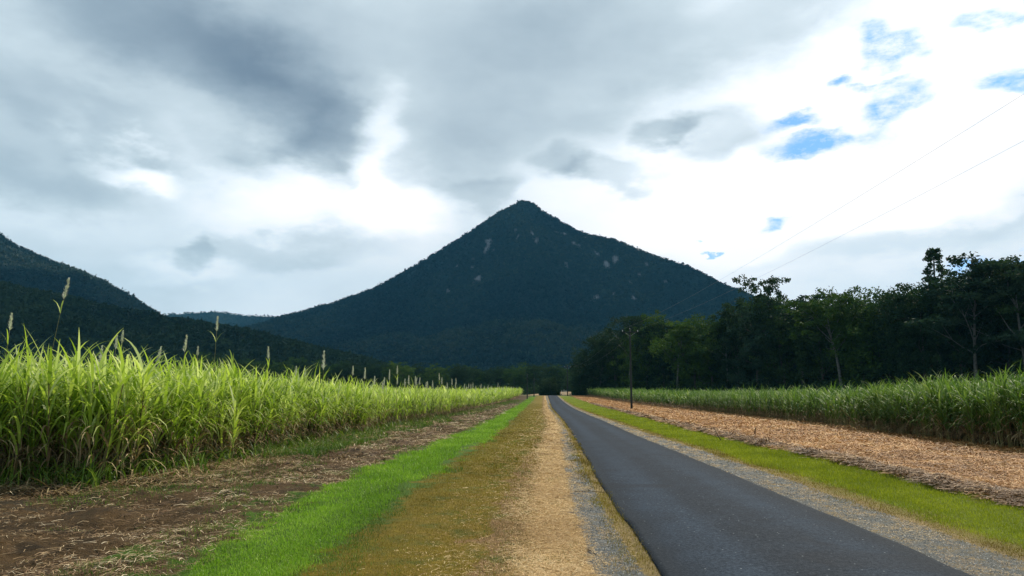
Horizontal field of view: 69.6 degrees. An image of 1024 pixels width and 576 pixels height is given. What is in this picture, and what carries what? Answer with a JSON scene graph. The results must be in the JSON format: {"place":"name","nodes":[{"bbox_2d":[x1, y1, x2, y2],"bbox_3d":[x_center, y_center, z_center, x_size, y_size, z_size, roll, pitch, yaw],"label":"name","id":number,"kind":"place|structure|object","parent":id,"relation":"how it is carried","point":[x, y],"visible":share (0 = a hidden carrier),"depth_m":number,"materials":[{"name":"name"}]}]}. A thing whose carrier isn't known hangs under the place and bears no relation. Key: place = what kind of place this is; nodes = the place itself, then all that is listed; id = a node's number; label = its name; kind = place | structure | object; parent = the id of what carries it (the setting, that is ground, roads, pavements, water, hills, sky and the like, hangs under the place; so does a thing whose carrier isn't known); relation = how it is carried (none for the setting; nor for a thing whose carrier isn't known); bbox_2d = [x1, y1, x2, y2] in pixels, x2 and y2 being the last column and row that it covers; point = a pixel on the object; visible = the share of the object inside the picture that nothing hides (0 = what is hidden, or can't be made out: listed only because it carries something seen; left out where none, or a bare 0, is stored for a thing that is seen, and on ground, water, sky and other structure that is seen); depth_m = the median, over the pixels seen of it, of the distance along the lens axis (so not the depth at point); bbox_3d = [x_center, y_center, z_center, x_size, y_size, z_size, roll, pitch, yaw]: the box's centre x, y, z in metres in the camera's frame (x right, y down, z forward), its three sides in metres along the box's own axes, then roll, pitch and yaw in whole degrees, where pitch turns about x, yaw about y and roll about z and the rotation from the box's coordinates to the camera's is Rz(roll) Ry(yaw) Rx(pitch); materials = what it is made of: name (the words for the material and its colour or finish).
{"place":"outdoors","nodes":[
{"label":"outdoors","id":0,"kind":"place"},
{"bbox_2d":[0,241,145,309],"bbox_3d":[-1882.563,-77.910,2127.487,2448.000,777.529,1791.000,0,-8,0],"label":"mountain","id":1,"kind":"structure","parent":0,"point":[57,284],"depth_m":1973.97,"materials":[{"name":"green plant"}]},
{"bbox_2d":[0,232,164,315],"bbox_3d":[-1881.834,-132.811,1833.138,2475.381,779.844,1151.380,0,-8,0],"label":"mountain forest","id":2,"kind":"object","parent":1,"relation":"on","point":[66,271],"visible":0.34,"depth_m":2039.07,"materials":[{"name":"green plant"}]},
{"bbox_2d":[0,328,406,379],"bbox_3d":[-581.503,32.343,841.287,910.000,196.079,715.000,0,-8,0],"label":"hill","id":3,"kind":"structure","parent":0,"point":[5,334],"depth_m":671.09,"materials":[{"name":"green plant"}]},
{"bbox_2d":[0,280,394,383],"bbox_3d":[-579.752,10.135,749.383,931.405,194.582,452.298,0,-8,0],"label":"hill forest","id":4,"kind":"object","parent":3,"relation":"on","point":[35,311],"visible":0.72,"depth_m":732.64,"materials":[{"name":"green plant"}]},
{"bbox_2d":[168,312,268,326],"bbox_3d":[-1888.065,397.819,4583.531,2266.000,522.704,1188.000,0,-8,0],"label":"ridge","id":5,"kind":"structure","parent":0,"point":[247,323],"depth_m":4651.73,"materials":[{"name":"green plant"}]},
{"bbox_2d":[165,310,276,326],"bbox_3d":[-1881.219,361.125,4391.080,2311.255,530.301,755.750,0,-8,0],"label":"ridge forest","id":6,"kind":"object","parent":5,"relation":"on","point":[229,314],"visible":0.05,"depth_m":4670.20,"materials":[{"name":"green plant"}]},
{"bbox_2d":[226,434,502,575],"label":"rough grass","id":7,"kind":"structure","parent":0,"point":[375,526],"depth_m":10.28,"materials":[{"name":"green plant"}]},
{"bbox_2d":[271,404,549,575],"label":"mown grass","id":8,"kind":"structure","parent":0,"point":[488,471],"depth_m":13.69,"materials":[{"name":"plant"}]},
{"bbox_2d":[257,202,749,382],"bbox_3d":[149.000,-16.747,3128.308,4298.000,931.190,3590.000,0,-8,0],"label":"mountain","id":9,"kind":"structure","parent":0,"point":[621,267],"depth_m":2872.68,"materials":[{"name":"green plant"}]},
{"bbox_2d":[246,200,895,385],"bbox_3d":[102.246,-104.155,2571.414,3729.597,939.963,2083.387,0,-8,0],"label":"mountain forest","id":10,"kind":"object","parent":9,"relation":"on","point":[514,327],"visible":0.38,"depth_m":2756.18,"materials":[{"name":"green plant"}]},
{"bbox_2d":[0,395,1023,575],"bbox_3d":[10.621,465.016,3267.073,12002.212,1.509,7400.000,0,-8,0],"label":"ground","id":11,"kind":"structure","parent":0,"point":[93,515],"depth_m":11.44,"materials":[{"name":"brown soil"}]},
{"bbox_2d":[34,278,69,459],"bbox_3d":[-11.571,2.166,18.494,0.522,4.927,0.418,-8,-11,43],"label":"cane flower","id":12,"kind":"object","parent":11,"relation":"on","point":[67,286],"visible":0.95,"depth_m":18.74,"materials":[{"name":"beige plant"}]},
{"bbox_2d":[0,474,130,497],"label":"fallen cane leaves","id":13,"kind":"object","parent":11,"relation":"on","point":[6,487],"visible":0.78,"depth_m":15.04,"materials":[{"name":"brown plant"}]},
{"bbox_2d":[0,444,144,489],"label":"cane shoots","id":14,"kind":"object","parent":11,"relation":"on","point":[83,477],"visible":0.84,"depth_m":15.70,"materials":[{"name":"green plant"}]},
{"bbox_2d":[185,351,220,367],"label":"forest tree","id":15,"kind":"object","parent":11,"relation":"on","point":[199,357],"visible":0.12,"depth_m":451.93,"materials":[{"name":"green plant"}]},
{"bbox_2d":[198,352,230,370],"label":"forest tree","id":16,"kind":"object","parent":11,"relation":"on","point":[218,356],"visible":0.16,"depth_m":436.14,"materials":[{"name":"green plant"}]},
{"bbox_2d":[240,360,272,381],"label":"forest tree","id":17,"kind":"object","parent":11,"relation":"on","point":[255,366],"visible":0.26,"depth_m":408.96,"materials":[{"name":"green plant"}]},
{"bbox_2d":[242,361,274,379],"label":"forest tree","id":18,"kind":"object","parent":11,"relation":"on","point":[265,367],"visible":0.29,"depth_m":411.08,"materials":[{"name":"green plant"}]},
{"bbox_2d":[0,404,518,575],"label":"cane trash","id":19,"kind":"object","parent":11,"relation":"on","point":[423,442],"visible":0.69,"depth_m":16.10,"materials":[{"name":"brown plant"}]},
{"bbox_2d":[0,326,522,486],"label":"sugarcane field","id":20,"kind":"structure","parent":11,"relation":"on","point":[58,411],"depth_m":18.59,"materials":[{"name":"plant"}]},
{"bbox_2d":[99,420,424,487],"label":"fallen cane leaves","id":21,"kind":"object","parent":11,"relation":"on","point":[192,469],"visible":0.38,"depth_m":18.11,"materials":[{"name":"brown plant"}]},
{"bbox_2d":[26,400,525,575],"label":"headland weeds","id":22,"kind":"object","parent":11,"relation":"on","point":[260,482],"visible":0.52,"depth_m":14.17,"materials":[{"name":"green plant"}]},
{"bbox_2d":[271,360,303,381],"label":"forest tree","id":23,"kind":"object","parent":11,"relation":"on","point":[281,367],"visible":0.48,"depth_m":404.21,"materials":[{"name":"green plant"}]},
{"bbox_2d":[286,359,320,384],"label":"forest tree","id":24,"kind":"object","parent":11,"relation":"on","point":[294,363],"visible":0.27,"depth_m":421.00,"materials":[{"name":"green plant"}]},
{"bbox_2d":[309,360,329,383],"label":"forest tree","id":25,"kind":"object","parent":11,"relation":"on","point":[318,367],"visible":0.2,"depth_m":447.80,"materials":[{"name":"green plant"}]},
{"bbox_2d":[321,365,346,384],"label":"forest tree","id":26,"kind":"object","parent":11,"relation":"on","point":[330,372],"visible":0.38,"depth_m":443.12,"materials":[{"name":"green plant"}]},
{"bbox_2d":[331,360,358,384],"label":"forest tree","id":27,"kind":"object","parent":11,"relation":"on","point":[338,369],"visible":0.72,"depth_m":413.40,"materials":[{"name":"green plant"}]},
{"bbox_2d":[333,359,365,384],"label":"forest tree","id":28,"kind":"object","parent":11,"relation":"on","point":[353,363],"visible":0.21,"depth_m":424.87,"materials":[{"name":"green plant"}]},
{"bbox_2d":[177,397,533,575],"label":"lush grass","id":29,"kind":"structure","parent":11,"relation":"on","point":[432,453],"depth_m":12.28,"materials":[{"name":"green plant"}]},
{"bbox_2d":[347,366,367,387],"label":"forest tree","id":30,"kind":"object","parent":11,"relation":"on","point":[361,374],"visible":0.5,"depth_m":418.98,"materials":[{"name":"green plant"}]},
{"bbox_2d":[360,362,383,385],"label":"forest tree","id":31,"kind":"object","parent":11,"relation":"on","point":[370,376],"visible":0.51,"depth_m":426.35,"materials":[{"name":"green plant"}]},
{"bbox_2d":[240,399,518,458],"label":"edge weeds","id":32,"kind":"object","parent":11,"relation":"on","point":[335,446],"visible":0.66,"depth_m":30.85,"materials":[{"name":"green plant"}]},
{"bbox_2d":[367,363,394,387],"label":"forest tree","id":33,"kind":"object","parent":11,"relation":"on","point":[385,364],"visible":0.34,"depth_m":428.23,"materials":[{"name":"green plant"}]},
{"bbox_2d":[380,361,404,386],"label":"forest tree","id":34,"kind":"object","parent":11,"relation":"on","point":[386,372],"visible":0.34,"depth_m":392.69,"materials":[{"name":"green plant"}]},
{"bbox_2d":[388,361,420,388],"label":"forest tree","id":35,"kind":"object","parent":11,"relation":"on","point":[408,370],"visible":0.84,"depth_m":380.49,"materials":[{"name":"green plant"}]},
{"bbox_2d":[420,363,447,386],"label":"forest tree","id":36,"kind":"object","parent":11,"relation":"on","point":[433,378],"visible":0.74,"depth_m":390.23,"materials":[{"name":"green plant"}]},
{"bbox_2d":[326,381,572,394],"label":"undergrowth","id":37,"kind":"object","parent":11,"relation":"on","point":[533,390],"visible":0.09,"depth_m":375.46,"materials":[{"name":"green plant"}]},
{"bbox_2d":[354,408,554,575],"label":"loose straw","id":38,"kind":"object","parent":11,"relation":"on","point":[539,442],"visible":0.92,"depth_m":13.62,"materials":[{"name":"beige plant"}]},
{"bbox_2d":[444,371,470,388],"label":"forest tree","id":39,"kind":"object","parent":11,"relation":"on","point":[454,374],"visible":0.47,"depth_m":387.08,"materials":[{"name":"green plant"}]},
{"bbox_2d":[449,364,476,387],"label":"forest tree","id":40,"kind":"object","parent":11,"relation":"on","point":[459,371],"visible":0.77,"depth_m":385.56,"materials":[{"name":"green plant"}]},
{"bbox_2d":[361,419,589,575],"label":"verge weeds","id":41,"kind":"object","parent":11,"relation":"on","point":[493,502],"visible":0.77,"depth_m":15.15,"materials":[{"name":"green plant"}]},
{"bbox_2d":[468,366,484,384],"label":"forest tree","id":42,"kind":"object","parent":11,"relation":"on","point":[476,373],"visible":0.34,"depth_m":423.47,"materials":[{"name":"green plant"}]},
{"bbox_2d":[475,371,500,387],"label":"forest tree","id":43,"kind":"object","parent":11,"relation":"on","point":[489,379],"visible":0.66,"depth_m":416.17,"materials":[{"name":"green plant"}]},
{"bbox_2d":[491,366,509,386],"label":"forest tree","id":44,"kind":"object","parent":11,"relation":"on","point":[497,372],"visible":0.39,"depth_m":427.42,"materials":[{"name":"green plant"}]},
{"bbox_2d":[499,365,524,387],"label":"forest tree","id":45,"kind":"object","parent":11,"relation":"on","point":[512,379],"visible":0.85,"depth_m":415.61,"materials":[{"name":"green plant"}]},
{"bbox_2d":[516,366,536,385],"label":"forest tree","id":46,"kind":"object","parent":11,"relation":"on","point":[524,373],"visible":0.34,"depth_m":416.95,"materials":[{"name":"green plant"}]},
{"bbox_2d":[521,363,547,389],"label":"forest tree","id":47,"kind":"object","parent":11,"relation":"on","point":[536,376],"visible":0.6,"depth_m":388.83,"materials":[{"name":"green plant"}]},
{"bbox_2d":[531,363,560,385],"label":"forest tree","id":48,"kind":"object","parent":11,"relation":"on","point":[547,372],"visible":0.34,"depth_m":410.97,"materials":[{"name":"green plant"}]},
{"bbox_2d":[491,400,606,575],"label":"straw mulch","id":49,"kind":"object","parent":11,"relation":"on","point":[552,447],"visible":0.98,"depth_m":11.76,"materials":[{"name":"beige plant"}]},
{"bbox_2d":[547,364,570,384],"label":"forest tree","id":50,"kind":"object","parent":11,"relation":"on","point":[556,374],"visible":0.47,"depth_m":408.14,"materials":[{"name":"green plant"}]},
{"bbox_2d":[539,385,587,394],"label":"undergrowth","id":51,"kind":"object","parent":11,"relation":"on","point":[577,391],"visible":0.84,"depth_m":288.46,"materials":[{"name":"green plant"}]},
{"bbox_2d":[561,374,575,391],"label":"forest tree","id":52,"kind":"object","parent":11,"relation":"on","point":[565,380],"visible":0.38,"depth_m":369.97,"materials":[{"name":"green plant"}]},
{"bbox_2d":[569,371,588,388],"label":"forest tree","id":53,"kind":"object","parent":11,"relation":"on","point":[578,380],"visible":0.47,"depth_m":296.17,"materials":[{"name":"green plant"}]},
{"bbox_2d":[565,347,596,387],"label":"forest tree","id":54,"kind":"object","parent":11,"relation":"on","point":[574,365],"visible":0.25,"depth_m":306.29,"materials":[{"name":"green plant"}]},
{"bbox_2d":[572,332,625,389],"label":"forest tree","id":55,"kind":"object","parent":11,"relation":"on","point":[591,358],"visible":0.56,"depth_m":288.16,"materials":[{"name":"green plant"}]},
{"bbox_2d":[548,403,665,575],"bbox_3d":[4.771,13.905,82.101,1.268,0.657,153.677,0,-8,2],"label":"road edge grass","id":56,"kind":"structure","parent":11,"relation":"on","point":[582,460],"depth_m":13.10,"materials":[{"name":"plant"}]},
{"bbox_2d":[588,322,628,387],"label":"forest tree","id":57,"kind":"object","parent":11,"relation":"on","point":[607,354],"visible":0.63,"depth_m":280.16,"materials":[{"name":"green plant"}]},
{"bbox_2d":[603,338,649,388],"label":"forest tree","id":58,"kind":"object","parent":11,"relation":"on","point":[612,371],"visible":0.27,"depth_m":277.30,"materials":[{"name":"green plant"}]},
{"bbox_2d":[602,315,653,386],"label":"gum tree","id":59,"kind":"object","parent":11,"relation":"on","point":[624,320],"visible":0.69,"depth_m":265.00,"materials":[{"name":"green plant"}]},
{"bbox_2d":[622,329,637,408],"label":"power pole","id":60,"kind":"object","parent":11,"relation":"on","point":[631,400],"visible":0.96,"depth_m":111.77,"materials":[{"name":"brown wood"}]},
{"bbox_2d":[609,309,673,387],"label":"forest tree","id":61,"kind":"object","parent":11,"relation":"on","point":[635,357],"visible":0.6,"depth_m":257.47,"materials":[{"name":"green plant"}]},
{"bbox_2d":[632,317,681,388],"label":"forest tree","id":62,"kind":"object","parent":11,"relation":"on","point":[668,372],"visible":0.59,"depth_m":252.81,"materials":[{"name":"green plant"}]},
{"bbox_2d":[635,330,683,387],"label":"forest tree","id":63,"kind":"object","parent":11,"relation":"on","point":[641,374],"visible":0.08,"depth_m":270.69,"materials":[{"name":"green plant"}]},
{"bbox_2d":[648,318,706,386],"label":"gum tree","id":64,"kind":"object","parent":11,"relation":"on","point":[682,330],"visible":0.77,"depth_m":236.74,"materials":[{"name":"green plant"}]},
{"bbox_2d":[662,314,720,387],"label":"forest tree","id":65,"kind":"object","parent":11,"relation":"on","point":[682,373],"visible":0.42,"depth_m":236.11,"materials":[{"name":"green plant"}]},
{"bbox_2d":[665,312,732,388],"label":"forest tree","id":66,"kind":"object","parent":11,"relation":"on","point":[699,327],"visible":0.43,"depth_m":231.65,"materials":[{"name":"green plant"}]},
{"bbox_2d":[692,317,751,380],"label":"gum tree","id":67,"kind":"object","parent":11,"relation":"on","point":[716,324],"visible":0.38,"depth_m":217.12,"materials":[{"name":"green plant"}]},
{"bbox_2d":[696,309,761,385],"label":"forest tree","id":68,"kind":"object","parent":11,"relation":"on","point":[714,370],"visible":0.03,"depth_m":227.40,"materials":[{"name":"green plant"}]},
{"bbox_2d":[703,296,756,390],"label":"forest tree","id":69,"kind":"object","parent":11,"relation":"on","point":[724,315],"visible":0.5,"depth_m":214.93,"materials":[{"name":"green plant"}]},
{"bbox_2d":[720,284,798,389],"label":"forest tree","id":70,"kind":"object","parent":11,"relation":"on","point":[749,345],"visible":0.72,"depth_m":205.56,"materials":[{"name":"green plant"}]},
{"bbox_2d":[732,274,790,380],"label":"gum tree","id":71,"kind":"object","parent":11,"relation":"on","point":[767,288],"visible":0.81,"depth_m":208.83,"materials":[{"name":"green plant"}]},
{"bbox_2d":[737,300,819,389],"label":"forest tree","id":72,"kind":"object","parent":11,"relation":"on","point":[777,334],"visible":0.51,"depth_m":200.02,"materials":[{"name":"green plant"}]},
{"bbox_2d":[743,299,825,387],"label":"forest tree","id":73,"kind":"object","parent":11,"relation":"on","point":[789,356],"visible":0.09,"depth_m":206.50,"materials":[{"name":"green plant"}]},
{"bbox_2d":[755,290,836,383],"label":"gum tree","id":74,"kind":"object","parent":11,"relation":"on","point":[780,313],"visible":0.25,"depth_m":201.94,"materials":[{"name":"green plant"}]},
{"bbox_2d":[570,376,1023,394],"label":"undergrowth","id":75,"kind":"object","parent":11,"relation":"on","point":[637,386],"visible":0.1,"depth_m":217.08,"materials":[{"name":"green plant"}]},
{"bbox_2d":[573,396,1023,506],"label":"cane trash","id":76,"kind":"object","parent":11,"relation":"on","point":[863,441],"visible":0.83,"depth_m":29.23,"materials":[{"name":"brown plant"}]},
{"bbox_2d":[587,362,1023,448],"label":"sugarcane field","id":77,"kind":"structure","parent":11,"relation":"on","point":[990,410],"depth_m":39.92,"materials":[{"name":"plant"}]},
{"bbox_2d":[774,307,836,388],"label":"forest tree","id":78,"kind":"object","parent":11,"relation":"on","point":[799,370],"visible":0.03,"depth_m":203.80,"materials":[{"name":"green plant"}]},
{"bbox_2d":[591,403,1023,509],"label":"debris row","id":79,"kind":"object","parent":11,"relation":"on","point":[929,479],"visible":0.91,"depth_m":19.26,"materials":[{"name":"brown plant"}]},
{"bbox_2d":[777,302,851,390],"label":"forest tree","id":80,"kind":"object","parent":11,"relation":"on","point":[816,338],"visible":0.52,"depth_m":191.69,"materials":[{"name":"green plant"}]},
{"bbox_2d":[772,285,878,390],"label":"gum tree","id":81,"kind":"object","parent":11,"relation":"on","point":[822,311],"visible":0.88,"depth_m":183.44,"materials":[{"name":"green plant"}]},
{"bbox_2d":[810,286,897,389],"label":"forest tree","id":82,"kind":"object","parent":11,"relation":"on","point":[849,367],"visible":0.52,"depth_m":183.16,"materials":[{"name":"green plant"}]},
{"bbox_2d":[838,286,921,387],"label":"forest tree","id":83,"kind":"object","parent":11,"relation":"on","point":[861,337],"visible":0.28,"depth_m":180.14,"materials":[{"name":"green plant"}]},
{"bbox_2d":[851,282,945,385],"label":"forest tree","id":84,"kind":"object","parent":11,"relation":"on","point":[883,366],"visible":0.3,"depth_m":175.78,"materials":[{"name":"green plant"}]},
{"bbox_2d":[842,292,965,381],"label":"forest tree","id":85,"kind":"object","parent":11,"relation":"on","point":[881,336],"visible":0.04,"depth_m":180.13,"materials":[{"name":"green plant"}]},
{"bbox_2d":[869,274,961,385],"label":"forest tree","id":86,"kind":"object","parent":11,"relation":"on","point":[903,311],"visible":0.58,"depth_m":169.48,"materials":[{"name":"green plant"}]},
{"bbox_2d":[868,275,971,384],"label":"forest tree","id":87,"kind":"object","parent":11,"relation":"on","point":[939,345],"visible":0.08,"depth_m":170.75,"materials":[{"name":"green plant"}]},
{"bbox_2d":[921,248,955,373],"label":"slender tree","id":88,"kind":"object","parent":11,"relation":"on","point":[930,253],"visible":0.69,"depth_m":173.76,"materials":[{"name":"green plant"}]},
{"bbox_2d":[888,289,1010,378],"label":"forest tree","id":89,"kind":"object","parent":11,"relation":"on","point":[950,351],"visible":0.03,"depth_m":169.41,"materials":[{"name":"green plant"}]},
{"bbox_2d":[904,263,1023,379],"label":"gum tree","id":90,"kind":"object","parent":11,"relation":"on","point":[975,274],"visible":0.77,"depth_m":156.39,"materials":[{"name":"green plant"}]},
{"bbox_2d":[906,274,1021,383],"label":"forest tree","id":91,"kind":"object","parent":11,"relation":"on","point":[960,358],"visible":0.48,"depth_m":161.57,"materials":[{"name":"green plant"}]},
{"bbox_2d":[954,326,1012,382],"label":"forest tree","id":92,"kind":"object","parent":11,"relation":"on","point":[985,361],"visible":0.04,"depth_m":163.38,"materials":[{"name":"green plant"}]},
{"bbox_2d":[944,255,1023,366],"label":"gum tree","id":93,"kind":"object","parent":11,"relation":"on","point":[1004,267],"visible":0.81,"depth_m":150.84,"materials":[{"name":"green plant"}]},
{"bbox_2d":[946,251,1023,377],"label":"gum tree","id":94,"kind":"object","parent":11,"relation":"on","point":[974,261],"visible":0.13,"depth_m":156.09,"materials":[{"name":"green plant"}]},
{"bbox_2d":[959,286,1023,381],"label":"forest tree","id":95,"kind":"object","parent":11,"relation":"on","point":[1005,316],"visible":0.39,"depth_m":156.61,"materials":[{"name":"green plant"}]},
{"bbox_2d":[966,326,1021,380],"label":"forest tree","id":96,"kind":"object","parent":11,"relation":"on","point":[999,349],"visible":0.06,"depth_m":160.63,"materials":[{"name":"green plant"}]},
{"bbox_2d":[989,283,1023,379],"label":"forest tree","id":97,"kind":"object","parent":11,"relation":"on","point":[1006,309],"visible":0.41,"depth_m":152.52,"materials":[{"name":"green plant"}]},
{"bbox_2d":[0,0,1023,316],"label":"sky","id":98,"kind":"structure","parent":0,"point":[259,157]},
{"bbox_2d":[549,408,641,575],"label":"gravel","id":99,"kind":"structure","parent":0,"point":[591,514],"depth_m":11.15,"materials":[{"name":"grey gravel"}]},
{"bbox_2d":[547,395,972,575],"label":"road","id":100,"kind":"structure","parent":0,"point":[685,515],"depth_m":11.02,"materials":[{"name":"grey asphalt"}]},
{"bbox_2d":[563,397,1023,549],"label":"verge grass","id":101,"kind":"structure","parent":0,"point":[692,436],"depth_m":16.68,"materials":[{"name":"green plant"}]},
{"bbox_2d":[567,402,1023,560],"bbox_3d":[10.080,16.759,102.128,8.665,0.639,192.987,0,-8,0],"label":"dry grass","id":102,"kind":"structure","parent":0,"point":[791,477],"depth_m":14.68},
{"bbox_2d":[574,408,1023,575],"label":"gravel","id":103,"kind":"structure","parent":0,"point":[776,481],"depth_m":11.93,"materials":[{"name":"grey gravel"}]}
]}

